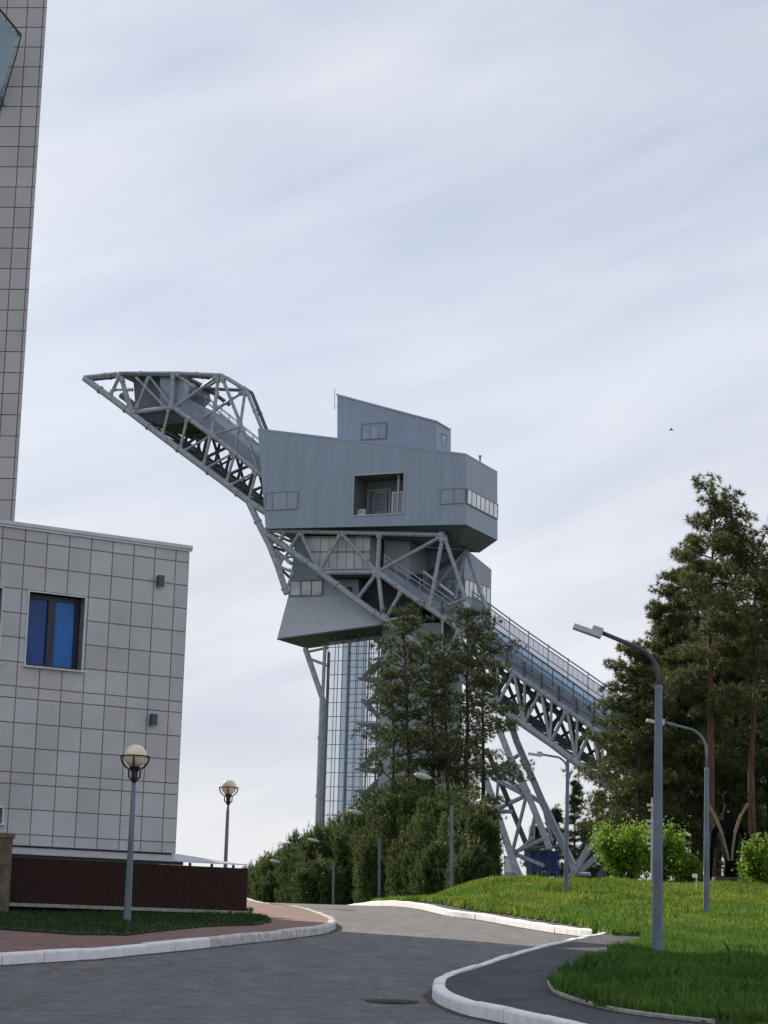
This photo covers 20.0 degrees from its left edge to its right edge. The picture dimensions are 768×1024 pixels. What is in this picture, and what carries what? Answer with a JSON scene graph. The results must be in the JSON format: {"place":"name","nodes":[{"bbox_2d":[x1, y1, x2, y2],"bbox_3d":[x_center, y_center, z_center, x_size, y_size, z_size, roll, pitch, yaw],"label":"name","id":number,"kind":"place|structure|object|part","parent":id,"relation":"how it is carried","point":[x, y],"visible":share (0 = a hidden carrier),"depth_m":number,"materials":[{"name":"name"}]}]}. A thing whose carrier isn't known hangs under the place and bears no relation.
{"place":"outdoors","nodes":[
{"label":"outdoors","id":0,"kind":"place"},
{"bbox_2d":[0,906,271,935],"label":"lawn","id":1,"kind":"structure","parent":0,"point":[111,933],"depth_m":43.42,"materials":[{"name":"plant"}]},
{"bbox_2d":[0,833,14,912],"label":"stone pillar","id":2,"kind":"structure","parent":1,"relation":"on","point":[6,844],"depth_m":50.34,"materials":[{"name":"beige stone"}]},
{"bbox_2d":[0,900,328,952],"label":"sidewalk","id":3,"kind":"structure","parent":0,"point":[283,916],"depth_m":41.28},
{"bbox_2d":[9,857,247,913],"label":"granite wall","id":4,"kind":"structure","parent":3,"relation":"on","point":[51,883],"depth_m":52.94,"materials":[{"name":"stone"}]},
{"bbox_2d":[12,846,246,867],"bbox_3d":[-14.464,7.262,48.565,25.553,0.365,1.310,9,-13,-32],"label":"entrance canopy","id":5,"kind":"object","parent":4,"relation":"on","point":[89,855],"visible":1,"depth_m":53.28,"materials":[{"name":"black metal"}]},
{"bbox_2d":[120,744,149,920],"bbox_3d":[-5.458,6.969,47.005,0.648,3.894,0.654,2,-11,0],"label":"globe lamp","id":6,"kind":"object","parent":3,"relation":"on","point":[135,756],"visible":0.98,"depth_m":47.06,"materials":[{"name":"metal"}]},
{"bbox_2d":[219,780,238,867],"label":"globe lamp","id":7,"kind":"object","parent":3,"relation":"on","point":[228,787],"visible":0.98,"depth_m":71.35,"materials":[{"name":"metal"}]},
{"bbox_2d":[0,903,578,1023],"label":"road","id":8,"kind":"structure","parent":0,"point":[351,965],"depth_m":33.87,"materials":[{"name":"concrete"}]},
{"bbox_2d":[0,937,209,964],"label":"kerb","id":9,"kind":"structure","parent":8,"relation":"on","point":[39,956],"depth_m":37.13,"materials":[{"name":"white concrete"}]},
{"bbox_2d":[0,923,341,965],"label":"road dirt","id":10,"kind":"structure","parent":8,"relation":"on","point":[336,928],"depth_m":39.96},
{"bbox_2d":[208,898,335,946],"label":"kerb","id":11,"kind":"structure","parent":8,"relation":"on","point":[329,925],"depth_m":44.52,"materials":[{"name":"white concrete"}]},
{"bbox_2d":[365,999,418,1003],"bbox_3d":[0.109,6.891,30.676,0.780,0.042,0.780,2,-11,0],"label":"manhole cover","id":12,"kind":"object","parent":8,"relation":"on","point":[391,1001],"visible":1,"depth_m":30.41,"materials":[{"name":"metal"}]},
{"bbox_2d":[350,900,599,935],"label":"kerb","id":13,"kind":"structure","parent":8,"relation":"on","point":[560,929],"depth_m":60.48,"materials":[{"name":"white concrete"}]},
{"bbox_2d":[432,932,606,1023],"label":"kerb","id":14,"kind":"structure","parent":8,"relation":"on","point":[443,995],"depth_m":28.75,"materials":[{"name":"white concrete"}]},
{"bbox_2d":[15,0,767,880],"label":"sky","id":15,"kind":"structure","parent":0,"point":[536,231],"materials":[{"name":"white"}]},
{"bbox_2d":[416,902,700,1023],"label":"footpath","id":16,"kind":"structure","parent":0,"point":[519,981],"depth_m":32.31,"materials":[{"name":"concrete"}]},
{"bbox_2d":[547,980,714,1023],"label":"kerb","id":17,"kind":"structure","parent":16,"relation":"on","point":[641,1013],"depth_m":27.62,"materials":[{"name":"concrete"}]},
{"bbox_2d":[410,881,767,1023],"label":"grass bank","id":18,"kind":"structure","parent":0,"point":[594,931],"depth_m":51.17,"materials":[{"name":"green plant"}]},
{"bbox_2d":[414,773,453,886],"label":"street lamp","id":19,"kind":"object","parent":18,"relation":"on","point":[421,776],"visible":0.88,"depth_m":102.96,"materials":[{"name":"metal"}]},
{"bbox_2d":[528,751,569,892],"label":"street lamp","id":20,"kind":"object","parent":18,"relation":"on","point":[566,852],"visible":0.78,"depth_m":83.25,"materials":[{"name":"metal"}]},
{"bbox_2d":[371,873,767,939],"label":"grass","id":21,"kind":"structure","parent":18,"relation":"on","point":[517,887],"depth_m":76.91,"materials":[{"name":"green plant"}]},
{"bbox_2d":[413,877,764,1004],"bbox_3d":[10.235,11.519,62.461,19.051,3.730,73.138,2,-11,0],"label":"ground cover","id":22,"kind":"object","parent":18,"relation":"on","point":[580,995],"visible":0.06,"depth_m":38.84,"materials":[{"name":"green plant"}]},
{"bbox_2d":[573,623,662,951],"bbox_3d":[4.295,5.223,39.760,1.769,6.364,0.341,2,-11,0],"label":"street lamp","id":23,"kind":"object","parent":18,"relation":"on","point":[595,631],"visible":0.87,"depth_m":39.70,"materials":[{"name":"metal"}]},
{"bbox_2d":[478,893,767,1022],"bbox_3d":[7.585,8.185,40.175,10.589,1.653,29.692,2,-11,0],"label":"grass","id":24,"kind":"structure","parent":18,"relation":"on","point":[631,977],"depth_m":32.60,"materials":[{"name":"green plant"}]},
{"bbox_2d":[586,811,665,879],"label":"leafy bush","id":25,"kind":"object","parent":18,"relation":"on","point":[624,853],"visible":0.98,"depth_m":99.31,"materials":[{"name":"green plant"}]},
{"bbox_2d":[646,797,653,879],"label":"direction sign","id":26,"kind":"object","parent":18,"relation":"on","point":[651,832],"visible":0.45,"depth_m":97.09,"materials":[{"name":"grey metal"}]},
{"bbox_2d":[640,814,693,880],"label":"leafy bush","id":27,"kind":"object","parent":18,"relation":"on","point":[671,848],"visible":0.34,"depth_m":101.39,"materials":[{"name":"green plant"}]},
{"bbox_2d":[646,718,709,911],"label":"street lamp","id":28,"kind":"object","parent":18,"relation":"on","point":[706,895],"visible":0.77,"depth_m":65.42,"materials":[{"name":"metal"}]},
{"bbox_2d":[666,850,703,881],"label":"leafy bush","id":29,"kind":"object","parent":18,"relation":"on","point":[684,869],"visible":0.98,"depth_m":100.36,"materials":[{"name":"green plant"}]},
{"bbox_2d":[692,874,697,889],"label":"notice board","id":30,"kind":"object","parent":18,"relation":"on","point":[695,876],"visible":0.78,"depth_m":85.87,"materials":[{"name":"white paint"}]},
{"bbox_2d":[709,791,750,882],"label":"sculpture","id":31,"kind":"object","parent":18,"relation":"on","point":[729,825],"visible":0.93,"depth_m":101.73,"materials":[{"name":"beige wood"}]},
{"bbox_2d":[731,832,767,882],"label":"leafy bush","id":32,"kind":"object","parent":18,"relation":"on","point":[753,859],"visible":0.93,"depth_m":98.29,"materials":[{"name":"green plant"}]},
{"bbox_2d":[757,850,767,880],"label":"leafy bush","id":33,"kind":"object","parent":18,"relation":"on","point":[765,866],"visible":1,"depth_m":97.48,"materials":[{"name":"green plant"}]},
{"bbox_3d":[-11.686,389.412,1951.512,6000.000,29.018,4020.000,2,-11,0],"label":"ground","id":34,"kind":"structure","parent":0,"visible":0},
{"bbox_2d":[0,0,46,520],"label":"office tower","id":35,"kind":"structure","parent":34,"relation":"on","point":[19,122],"depth_m":61.25,"materials":[{"name":"tile"}]},
{"bbox_2d":[0,9,21,109],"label":"glass canopy","id":36,"kind":"object","parent":35,"relation":"attached to","point":[7,38],"visible":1,"depth_m":61.01,"materials":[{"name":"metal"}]},
{"bbox_2d":[0,519,192,910],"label":"office block","id":37,"kind":"structure","parent":34,"relation":"on","point":[92,639],"depth_m":54.23,"materials":[{"name":"tile"}]},
{"bbox_2d":[0,587,3,663],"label":"window","id":38,"kind":"structure","parent":37,"relation":"in","point":[1,608],"depth_m":53.18,"materials":[{"name":"blue glass"}]},
{"bbox_2d":[0,806,5,824],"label":"window","id":39,"kind":"structure","parent":37,"relation":"in","point":[2,807],"depth_m":52.41,"materials":[{"name":"blue glass"}]},
{"bbox_2d":[23,590,86,672],"bbox_3d":[-8.194,2.977,53.979,1.635,1.901,0.420,9,-13,-32],"label":"window","id":40,"kind":"structure","parent":37,"relation":"in","point":[52,639],"depth_m":54.14,"materials":[{"name":"blue glass"}]},
{"bbox_2d":[149,713,157,725],"bbox_3d":[-5.825,5.245,54.934,0.150,0.322,0.175,9,-13,-32],"label":"wall lamp","id":41,"kind":"object","parent":37,"relation":"attached to","point":[153,719],"visible":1,"depth_m":54.87,"materials":[{"name":"grey metal"}]},
{"bbox_2d":[156,575,164,587],"bbox_3d":[-5.717,1.773,55.614,0.150,0.322,0.175,9,-13,-32],"label":"wall lamp","id":42,"kind":"object","parent":37,"relation":"attached to","point":[160,581],"visible":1,"depth_m":55.55,"materials":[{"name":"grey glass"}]},
{"bbox_2d":[242,854,259,869],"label":"young pine","id":43,"kind":"object","parent":34,"relation":"on","point":[251,867],"depth_m":233.07,"materials":[{"name":"green plant"}]},
{"bbox_2d":[247,850,275,897],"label":"young pine","id":44,"kind":"object","parent":34,"relation":"on","point":[251,877],"visible":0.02,"depth_m":217.64,"materials":[{"name":"green plant"}]},
{"bbox_2d":[249,863,285,902],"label":"young pine","id":45,"kind":"object","parent":34,"relation":"on","point":[265,890],"visible":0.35,"depth_m":199.58,"materials":[{"name":"green plant"}]},
{"bbox_2d":[252,832,289,892],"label":"young pine","id":46,"kind":"object","parent":34,"relation":"on","point":[265,866],"visible":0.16,"depth_m":203.93,"materials":[{"name":"green plant"}]},
{"bbox_2d":[270,859,295,893],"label":"street lamp","id":47,"kind":"object","parent":34,"relation":"on","point":[273,861],"visible":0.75,"depth_m":180.65,"materials":[{"name":"metal"}]},
{"bbox_2d":[272,821,313,902],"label":"young pine","id":48,"kind":"object","parent":34,"relation":"on","point":[286,849],"visible":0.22,"depth_m":188.34,"materials":[{"name":"green plant"}]},
{"bbox_2d":[285,814,356,902],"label":"young pine","id":49,"kind":"object","parent":34,"relation":"on","point":[306,848],"visible":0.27,"depth_m":182.01,"materials":[{"name":"green plant"}]},
{"bbox_2d":[308,838,333,904],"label":"street lamp","id":50,"kind":"object","parent":34,"relation":"on","point":[312,840],"visible":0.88,"depth_m":169.70,"materials":[{"name":"metal"}]},
{"bbox_2d":[288,853,354,904],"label":"bush","id":51,"kind":"object","parent":34,"relation":"on","point":[312,880],"visible":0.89,"depth_m":176.15,"materials":[{"name":"green plant"}]},
{"bbox_2d":[323,805,349,832],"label":"young pine","id":52,"kind":"object","parent":34,"relation":"on","point":[338,819],"visible":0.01,"depth_m":190.17,"materials":[{"name":"green plant"}]},
{"bbox_2d":[329,797,374,904],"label":"young pine","id":53,"kind":"object","parent":34,"relation":"on","point":[342,847],"visible":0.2,"depth_m":179.04,"materials":[{"name":"green plant"}]},
{"bbox_2d":[349,809,380,897],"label":"street lamp","id":54,"kind":"object","parent":34,"relation":"on","point":[353,811],"visible":0.9,"depth_m":132.42,"materials":[{"name":"metal"}]},
{"bbox_2d":[350,779,390,902],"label":"young pine","id":55,"kind":"object","parent":34,"relation":"on","point":[359,818],"visible":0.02,"depth_m":154.28,"materials":[{"name":"green plant"}]},
{"bbox_2d":[351,830,404,902],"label":"young pine","id":56,"kind":"object","parent":34,"relation":"on","point":[364,861],"visible":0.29,"depth_m":144.62,"materials":[{"name":"green plant"}]},
{"bbox_2d":[82,371,688,877],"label":"ski jump tower","id":57,"kind":"structure","parent":34,"relation":"on","point":[372,509],"depth_m":226.01,"materials":[{"name":"metal"}]},
{"bbox_2d":[346,651,428,866],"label":"pine tree","id":58,"kind":"object","parent":34,"relation":"on","point":[395,715],"visible":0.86,"depth_m":146.46,"materials":[{"name":"green plant"}]},
{"bbox_2d":[368,767,434,897],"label":"young pine","id":59,"kind":"object","parent":34,"relation":"on","point":[399,811],"visible":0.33,"depth_m":144.01,"materials":[{"name":"green plant"}]},
{"bbox_2d":[383,828,419,896],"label":"young pine","id":60,"kind":"object","parent":34,"relation":"on","point":[393,869],"visible":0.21,"depth_m":137.99,"materials":[{"name":"green plant"}]},
{"bbox_2d":[349,599,458,839],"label":"pine tree","id":61,"kind":"object","parent":34,"relation":"on","point":[402,623],"visible":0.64,"depth_m":150.35,"materials":[{"name":"green plant"}]},
{"bbox_2d":[399,773,469,896],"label":"young pine","id":62,"kind":"object","parent":34,"relation":"on","point":[426,822],"visible":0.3,"depth_m":130.27,"materials":[{"name":"green plant"}]},
{"bbox_2d":[407,820,466,895],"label":"young pine","id":63,"kind":"object","parent":34,"relation":"on","point":[433,863],"visible":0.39,"depth_m":115.82,"materials":[{"name":"green plant"}]},
{"bbox_2d":[398,622,479,800],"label":"pine tree","id":64,"kind":"object","parent":34,"relation":"on","point":[431,661],"visible":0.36,"depth_m":153.29,"materials":[{"name":"green plant"}]},
{"bbox_2d":[411,643,484,802],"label":"pine tree","id":65,"kind":"object","parent":34,"relation":"on","point":[452,671],"visible":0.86,"depth_m":148.76,"materials":[{"name":"green plant"}]},
{"bbox_2d":[425,781,506,862],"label":"young pine","id":66,"kind":"object","parent":34,"relation":"on","point":[459,814],"visible":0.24,"depth_m":120.39,"materials":[{"name":"green plant"}]},
{"bbox_2d":[443,833,501,889],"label":"young pine","id":67,"kind":"object","parent":34,"relation":"on","point":[473,863],"visible":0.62,"depth_m":110.00,"materials":[{"name":"green plant"}]},
{"bbox_2d":[422,600,529,808],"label":"pine tree","id":68,"kind":"object","parent":34,"relation":"on","point":[468,626],"visible":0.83,"depth_m":152.34,"materials":[{"name":"green plant"}]},
{"bbox_2d":[459,794,505,875],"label":"young pine","id":69,"kind":"object","parent":34,"relation":"on","point":[488,835],"visible":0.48,"depth_m":112.49,"materials":[{"name":"green plant"}]},
{"bbox_2d":[448,632,535,821],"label":"pine tree","id":70,"kind":"object","parent":34,"relation":"on","point":[492,653],"visible":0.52,"depth_m":156.16,"materials":[{"name":"green plant"}]},
{"bbox_2d":[504,856,516,876],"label":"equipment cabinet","id":71,"kind":"object","parent":34,"relation":"on","point":[508,870],"visible":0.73,"depth_m":210.93,"materials":[{"name":"metal"}]},
{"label":"door","id":72,"kind":"part","parent":71,"relation":"part of","materials":[{"name":"grey metal"}]},
{"bbox_2d":[516,824,550,876],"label":"conifer tree","id":73,"kind":"object","parent":34,"relation":"on","point":[537,834],"visible":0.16,"depth_m":272.40,"materials":[{"name":"green plant"}]},
{"bbox_2d":[526,845,559,877],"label":"blue shelter","id":74,"kind":"object","parent":34,"relation":"on","point":[549,859],"visible":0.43,"depth_m":220.20,"materials":[{"name":"metal"}]},
{"bbox_2d":[533,803,576,877],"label":"conifer tree","id":75,"kind":"object","parent":34,"relation":"on","point":[557,814],"visible":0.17,"depth_m":267.37,"materials":[{"name":"green plant"}]},
{"bbox_2d":[542,773,597,875],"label":"conifer tree","id":76,"kind":"object","parent":34,"relation":"on","point":[574,801],"visible":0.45,"depth_m":259.61,"materials":[{"name":"green plant"}]},
{"bbox_2d":[569,822,606,878],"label":"conifer tree","id":77,"kind":"object","parent":34,"relation":"on","point":[579,850],"visible":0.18,"depth_m":252.18,"materials":[{"name":"green plant"}]},
{"bbox_2d":[588,788,610,877],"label":"conifer tree","id":78,"kind":"object","parent":34,"relation":"on","point":[601,863],"visible":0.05,"depth_m":264.92,"materials":[{"name":"green plant"}]},
{"bbox_2d":[594,823,626,878],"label":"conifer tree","id":79,"kind":"object","parent":34,"relation":"on","point":[608,874],"depth_m":269.80,"materials":[{"name":"green plant"}]},
{"bbox_2d":[561,621,696,879],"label":"pine tree","id":80,"kind":"object","parent":34,"relation":"on","point":[643,663],"visible":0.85,"depth_m":110.69,"materials":[{"name":"green plant"}]},
{"bbox_2d":[563,586,733,880],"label":"pine tree","id":81,"kind":"object","parent":34,"relation":"on","point":[657,609],"visible":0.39,"depth_m":114.15,"materials":[{"name":"green plant"}]},
{"bbox_2d":[591,638,722,880],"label":"pine tree","id":82,"kind":"object","parent":34,"relation":"on","point":[687,834],"depth_m":118.94,"materials":[{"name":"green plant"}]},
{"bbox_2d":[606,557,760,880],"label":"pine tree","id":83,"kind":"object","parent":34,"relation":"on","point":[678,635],"visible":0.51,"depth_m":113.48,"materials":[{"name":"green plant"}]},
{"bbox_2d":[629,524,757,881],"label":"pine tree","id":84,"kind":"object","parent":34,"relation":"on","point":[692,539],"visible":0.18,"depth_m":119.44,"materials":[{"name":"green plant"}]},
{"bbox_2d":[624,619,767,881],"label":"pine tree","id":85,"kind":"object","parent":34,"relation":"on","point":[718,852],"visible":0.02,"depth_m":127.36,"materials":[{"name":"green plant"}]},
{"bbox_2d":[650,469,767,881],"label":"pine tree","id":86,"kind":"object","parent":34,"relation":"on","point":[722,507],"visible":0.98,"depth_m":106.79,"materials":[{"name":"green plant"}]},
{"bbox_2d":[675,540,767,876],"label":"pine tree","id":87,"kind":"object","parent":34,"relation":"on","point":[738,679],"visible":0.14,"depth_m":118.25,"materials":[{"name":"green plant"}]},
{"bbox_2d":[684,580,766,875],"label":"pine tree","id":88,"kind":"object","parent":34,"relation":"on","point":[719,864],"visible":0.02,"depth_m":129.19,"materials":[{"name":"green plant"}]},
{"bbox_2d":[687,516,767,881],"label":"pine tree","id":89,"kind":"object","parent":34,"relation":"on","point":[744,698],"visible":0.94,"depth_m":107.11,"materials":[{"name":"green plant"}]},
{"bbox_2d":[705,603,766,862],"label":"pine tree","id":90,"kind":"object","parent":34,"relation":"on","point":[761,824],"visible":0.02,"depth_m":129.43,"materials":[{"name":"green plant"}]},
{"bbox_2d":[715,600,767,835],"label":"pine tree","id":91,"kind":"object","parent":34,"relation":"on","point":[758,782],"visible":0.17,"depth_m":115.80,"materials":[{"name":"green plant"}]},
{"bbox_2d":[716,548,767,806],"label":"pine tree","id":92,"kind":"object","parent":34,"relation":"on","point":[761,755],"visible":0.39,"depth_m":113.72,"materials":[{"name":"green plant"}]},
{"bbox_2d":[746,685,767,841],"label":"pine tree","id":93,"kind":"object","parent":34,"relation":"on","point":[760,835],"visible":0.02,"depth_m":131.06,"materials":[{"name":"green plant"}]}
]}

